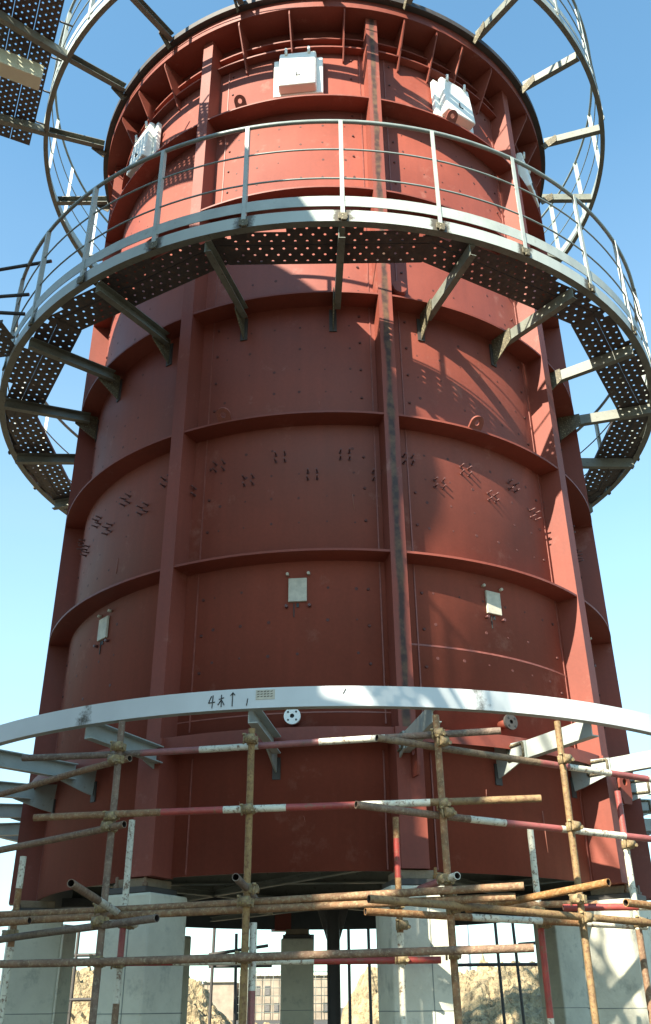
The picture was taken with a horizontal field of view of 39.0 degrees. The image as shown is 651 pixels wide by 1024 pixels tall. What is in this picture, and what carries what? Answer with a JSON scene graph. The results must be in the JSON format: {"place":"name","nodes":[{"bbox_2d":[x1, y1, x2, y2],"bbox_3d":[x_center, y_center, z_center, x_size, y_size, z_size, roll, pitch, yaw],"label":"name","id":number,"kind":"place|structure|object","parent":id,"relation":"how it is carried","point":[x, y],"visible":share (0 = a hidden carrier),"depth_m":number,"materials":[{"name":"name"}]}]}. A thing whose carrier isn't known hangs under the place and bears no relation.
{"place":"outdoors","nodes":[
{"label":"outdoors","id":0,"kind":"place"},
{"bbox_2d":[191,969,327,1019],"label":"building under construction","id":1,"kind":"structure","parent":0,"point":[267,1000],"depth_m":141.62,"materials":[{"name":"concrete"}]},
{"bbox_2d":[255,986,259,994],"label":"window","id":2,"kind":"structure","parent":1,"relation":"in","point":[258,990],"depth_m":141.89,"materials":[{"name":"grey glass"}]},
{"bbox_2d":[265,1003,269,1011],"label":"window","id":3,"kind":"structure","parent":1,"relation":"in","point":[266,1006],"depth_m":140.85,"materials":[{"name":"grey glass"}]},
{"bbox_2d":[265,986,269,994],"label":"window","id":4,"kind":"structure","parent":1,"relation":"in","point":[267,988],"depth_m":141.96,"materials":[{"name":"grey glass"}]},
{"bbox_2d":[274,1003,278,1011],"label":"window","id":5,"kind":"structure","parent":1,"relation":"in","point":[276,1007],"depth_m":140.82,"materials":[{"name":"grey glass"}]},
{"bbox_2d":[230,1008,342,1023],"bbox_3d":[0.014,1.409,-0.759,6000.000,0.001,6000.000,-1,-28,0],"label":"ground","id":6,"kind":"structure","parent":0,"point":[321,1021],"depth_m":123.97,"materials":[{"name":"beige soil"}]},
{"bbox_2d":[0,900,62,1023],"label":"concrete pier","id":7,"kind":"structure","parent":6,"relation":"on","point":[31,996],"depth_m":7.53,"materials":[{"name":"concrete"}]},
{"bbox_2d":[52,924,76,1023],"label":"concrete pier","id":8,"kind":"structure","parent":6,"relation":"on","point":[63,988],"depth_m":9.73,"materials":[{"name":"grey concrete"}]},
{"bbox_2d":[96,876,186,1023],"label":"concrete pier","id":9,"kind":"structure","parent":6,"relation":"on","point":[150,994],"depth_m":6.31,"materials":[{"name":"concrete"}]},
{"bbox_2d":[180,936,190,1023],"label":"concrete pier","id":10,"kind":"structure","parent":6,"relation":"on","point":[185,986],"depth_m":10.06,"materials":[{"name":"grey concrete"}]},
{"bbox_2d":[68,966,314,1023],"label":"soil heap","id":11,"kind":"object","parent":6,"relation":"on","point":[198,1004],"visible":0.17,"depth_m":18.36,"materials":[{"name":"beige soil"}]},
{"bbox_2d":[280,929,313,1023],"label":"concrete pier","id":12,"kind":"structure","parent":6,"relation":"on","point":[297,994],"depth_m":10.52,"materials":[{"name":"concrete"}]},
{"bbox_2d":[67,923,537,1023],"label":"tube scaffold","id":13,"kind":"object","parent":6,"relation":"on","point":[517,964],"visible":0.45,"depth_m":12.46,"materials":[{"name":"metal"}]},
{"bbox_2d":[0,715,650,1023],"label":"tube scaffold","id":14,"kind":"object","parent":6,"relation":"on","point":[103,911],"visible":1,"depth_m":5.49,"materials":[{"name":"brown metal"}]},
{"bbox_2d":[9,0,650,1023],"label":"tower","id":15,"kind":"structure","parent":6,"relation":"on","point":[291,490],"depth_m":8.32,"materials":[{"name":"red paint"},{"name":"dark steel"},{"name":"white enamel"}]},
{"bbox_2d":[43,0,604,268],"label":"ring gallery","id":16,"kind":"object","parent":15,"relation":"on","point":[166,32],"visible":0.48,"depth_m":12.04,"materials":[{"name":"grey paint"}]},
{"bbox_2d":[0,0,72,145],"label":"bridge platform","id":17,"kind":"structure","parent":16,"relation":"attached to","point":[22,69],"depth_m":11.20,"materials":[{"name":"grey paint"}]},
{"bbox_2d":[0,119,650,514],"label":"ring walkway","id":18,"kind":"structure","parent":15,"relation":"attached to","point":[608,471],"depth_m":8.69,"materials":[{"name":"grey paint"}]},
{"bbox_2d":[0,259,51,356],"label":"bridge platform","id":19,"kind":"structure","parent":18,"relation":"attached to","point":[4,340],"depth_m":9.57,"materials":[{"name":"metal"}]},
{"bbox_2d":[0,686,650,841],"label":"ring beam","id":20,"kind":"structure","parent":15,"relation":"attached to","point":[94,720],"depth_m":6.25,"materials":[{"name":"white metal"}]},
{"bbox_2d":[376,867,454,1023],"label":"concrete pier","id":21,"kind":"structure","parent":6,"relation":"on","point":[429,997],"depth_m":5.99,"materials":[{"name":"concrete"}]},
{"bbox_2d":[341,954,543,1023],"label":"soil heap","id":22,"kind":"object","parent":6,"relation":"on","point":[480,995],"visible":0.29,"depth_m":17.47,"materials":[{"name":"beige soil"}]},
{"bbox_2d":[533,924,590,1023],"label":"concrete pier","id":23,"kind":"structure","parent":6,"relation":"on","point":[570,1002],"depth_m":9.84,"materials":[{"name":"grey concrete"}]},
{"bbox_2d":[577,884,650,1023],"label":"concrete pier","id":24,"kind":"structure","parent":6,"relation":"on","point":[618,982],"depth_m":6.94,"materials":[{"name":"concrete"}]},
{"bbox_2d":[0,0,650,1007],"label":"sky","id":25,"kind":"structure","parent":0,"point":[618,32],"materials":[{"name":"blue"}]},
{"bbox_2d":[459,925,471,973],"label":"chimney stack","id":26,"kind":"object","parent":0,"point":[464,935],"visible":0.2,"depth_m":90.32,"materials":[{"name":"white"}]}
]}

